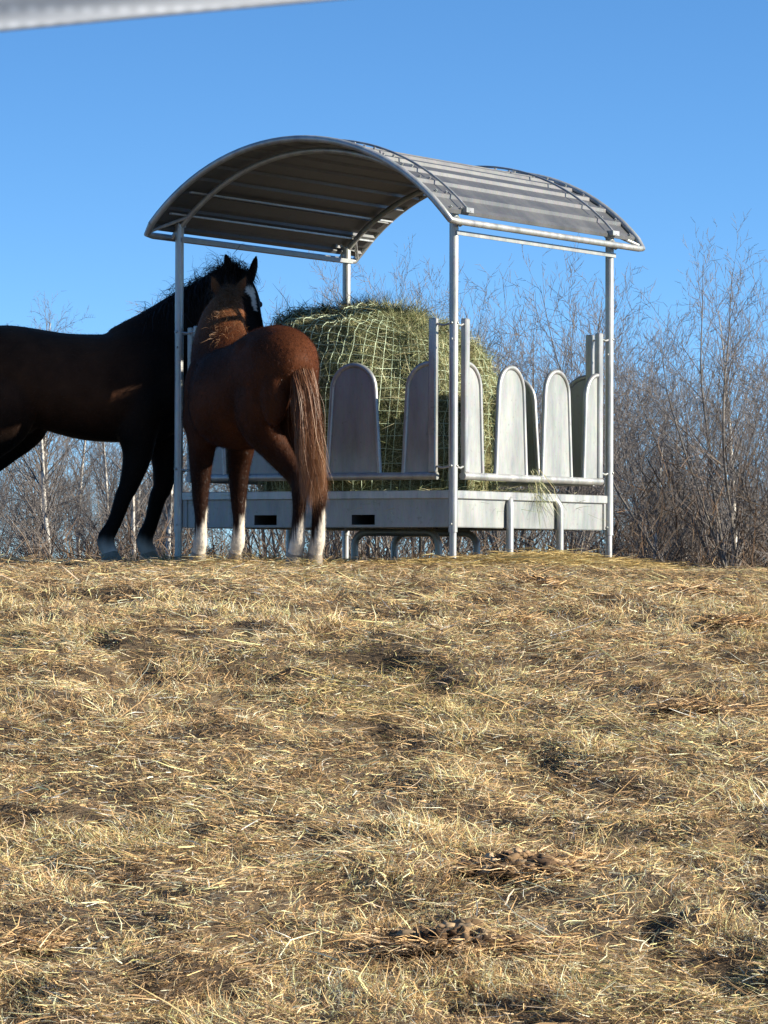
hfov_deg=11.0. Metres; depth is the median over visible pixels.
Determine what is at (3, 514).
willow tree
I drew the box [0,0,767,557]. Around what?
sky
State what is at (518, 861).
dung pile
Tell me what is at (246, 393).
foal
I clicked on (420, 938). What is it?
dung pile
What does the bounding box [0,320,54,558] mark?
birch tree
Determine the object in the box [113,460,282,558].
willow tree
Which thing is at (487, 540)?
willow tree
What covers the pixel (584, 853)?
clump
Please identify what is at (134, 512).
birch tree
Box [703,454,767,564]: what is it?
willow tree
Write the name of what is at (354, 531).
willow tree
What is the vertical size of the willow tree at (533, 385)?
6.159 m
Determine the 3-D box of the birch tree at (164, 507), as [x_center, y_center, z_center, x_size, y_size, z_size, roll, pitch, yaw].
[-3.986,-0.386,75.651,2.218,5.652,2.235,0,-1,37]
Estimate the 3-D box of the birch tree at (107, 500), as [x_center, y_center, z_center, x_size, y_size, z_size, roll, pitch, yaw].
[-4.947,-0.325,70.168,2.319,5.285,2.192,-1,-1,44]
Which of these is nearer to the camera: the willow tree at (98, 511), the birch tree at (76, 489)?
the birch tree at (76, 489)
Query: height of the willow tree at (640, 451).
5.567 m
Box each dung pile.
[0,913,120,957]
[281,909,610,963]
[409,844,643,887]
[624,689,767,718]
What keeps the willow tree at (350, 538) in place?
on the ground at (386, 664)
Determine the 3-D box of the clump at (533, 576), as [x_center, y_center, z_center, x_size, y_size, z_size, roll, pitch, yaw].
[0.834,0.365,22.398,0.756,0.181,0.536,0,-1,0]
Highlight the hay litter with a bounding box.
[79,545,735,573]
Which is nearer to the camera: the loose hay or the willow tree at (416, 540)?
the loose hay
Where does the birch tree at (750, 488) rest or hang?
on the ground at (386, 664)
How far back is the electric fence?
2.20 m
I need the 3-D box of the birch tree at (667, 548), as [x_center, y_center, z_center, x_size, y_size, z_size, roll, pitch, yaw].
[4.086,0.023,57.119,1.679,3.920,1.269,1,-1,-26]
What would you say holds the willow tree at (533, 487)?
on the ground at (386, 664)
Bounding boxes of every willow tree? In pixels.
[0,433,152,560]
[0,453,98,558]
[27,437,216,560]
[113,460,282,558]
[127,280,436,560]
[209,288,539,559]
[223,285,444,557]
[255,235,543,560]
[299,257,547,558]
[306,330,575,559]
[329,301,544,553]
[341,353,538,558]
[351,263,715,558]
[390,265,715,553]
[442,323,674,554]
[442,358,616,553]
[458,208,767,569]
[494,336,731,551]
[531,336,729,557]
[535,273,767,568]
[585,458,711,562]
[646,474,766,568]
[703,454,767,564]
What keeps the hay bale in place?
in the hay feeder
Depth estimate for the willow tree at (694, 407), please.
61.86 m
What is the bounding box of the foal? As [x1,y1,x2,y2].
[181,275,338,566]
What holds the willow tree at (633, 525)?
on the ground at (386, 664)
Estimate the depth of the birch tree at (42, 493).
57.76 m
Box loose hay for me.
[178,468,607,531]
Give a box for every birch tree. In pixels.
[0,291,90,559]
[0,300,87,557]
[0,318,101,557]
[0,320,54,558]
[27,333,117,558]
[30,439,164,558]
[69,441,185,560]
[83,442,186,558]
[91,444,223,555]
[99,297,251,559]
[139,439,226,557]
[619,379,728,565]
[630,273,767,568]
[646,372,721,567]
[704,388,767,568]
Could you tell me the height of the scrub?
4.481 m
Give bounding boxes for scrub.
[0,404,767,569]
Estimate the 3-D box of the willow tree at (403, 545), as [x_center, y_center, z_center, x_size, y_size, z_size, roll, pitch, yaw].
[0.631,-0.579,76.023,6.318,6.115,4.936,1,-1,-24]
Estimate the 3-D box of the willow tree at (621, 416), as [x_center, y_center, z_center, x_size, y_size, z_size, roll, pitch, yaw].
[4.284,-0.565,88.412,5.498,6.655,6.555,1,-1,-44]
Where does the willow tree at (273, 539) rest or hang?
on the ground at (386, 664)
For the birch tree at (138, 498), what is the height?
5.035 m
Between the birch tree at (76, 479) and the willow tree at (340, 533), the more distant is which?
the willow tree at (340, 533)
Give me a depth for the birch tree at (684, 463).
72.17 m
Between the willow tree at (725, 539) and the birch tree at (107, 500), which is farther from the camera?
the willow tree at (725, 539)
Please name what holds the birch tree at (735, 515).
on the ground at (386, 664)
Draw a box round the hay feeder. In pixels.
[144,135,644,559]
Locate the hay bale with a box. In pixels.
[252,252,509,542]
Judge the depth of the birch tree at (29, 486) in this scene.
72.80 m
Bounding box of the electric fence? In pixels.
[0,0,331,31]
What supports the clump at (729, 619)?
on the ground at (386, 664)
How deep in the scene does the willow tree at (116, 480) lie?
89.95 m
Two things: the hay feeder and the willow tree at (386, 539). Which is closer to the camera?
the hay feeder
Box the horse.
[0,245,262,561]
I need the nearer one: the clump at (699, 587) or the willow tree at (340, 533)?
the clump at (699, 587)
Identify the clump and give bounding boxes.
[445,604,552,626]
[477,562,581,588]
[507,839,673,866]
[616,571,752,598]
[678,605,767,630]
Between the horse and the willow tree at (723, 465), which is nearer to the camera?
the horse
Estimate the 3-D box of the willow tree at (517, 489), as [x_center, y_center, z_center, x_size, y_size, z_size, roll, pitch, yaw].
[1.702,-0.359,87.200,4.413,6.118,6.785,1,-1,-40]
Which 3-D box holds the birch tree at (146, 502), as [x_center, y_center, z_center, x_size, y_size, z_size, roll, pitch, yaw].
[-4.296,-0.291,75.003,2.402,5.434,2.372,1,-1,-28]
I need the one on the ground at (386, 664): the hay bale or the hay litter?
the hay litter
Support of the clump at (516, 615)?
on the ground at (386, 664)
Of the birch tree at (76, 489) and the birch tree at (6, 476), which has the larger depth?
the birch tree at (76, 489)
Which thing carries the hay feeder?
on the ground at (386, 664)
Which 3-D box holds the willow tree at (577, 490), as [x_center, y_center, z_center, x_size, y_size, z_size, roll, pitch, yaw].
[2.194,-0.785,60.340,5.818,5.907,4.880,0,-1,-13]
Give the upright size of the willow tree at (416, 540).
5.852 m
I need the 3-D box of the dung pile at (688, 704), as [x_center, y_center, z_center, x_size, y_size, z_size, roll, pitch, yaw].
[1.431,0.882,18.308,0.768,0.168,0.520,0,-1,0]
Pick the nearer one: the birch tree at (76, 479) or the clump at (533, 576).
the clump at (533, 576)
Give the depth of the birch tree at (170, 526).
60.06 m
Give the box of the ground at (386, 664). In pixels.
[0,562,767,1023]

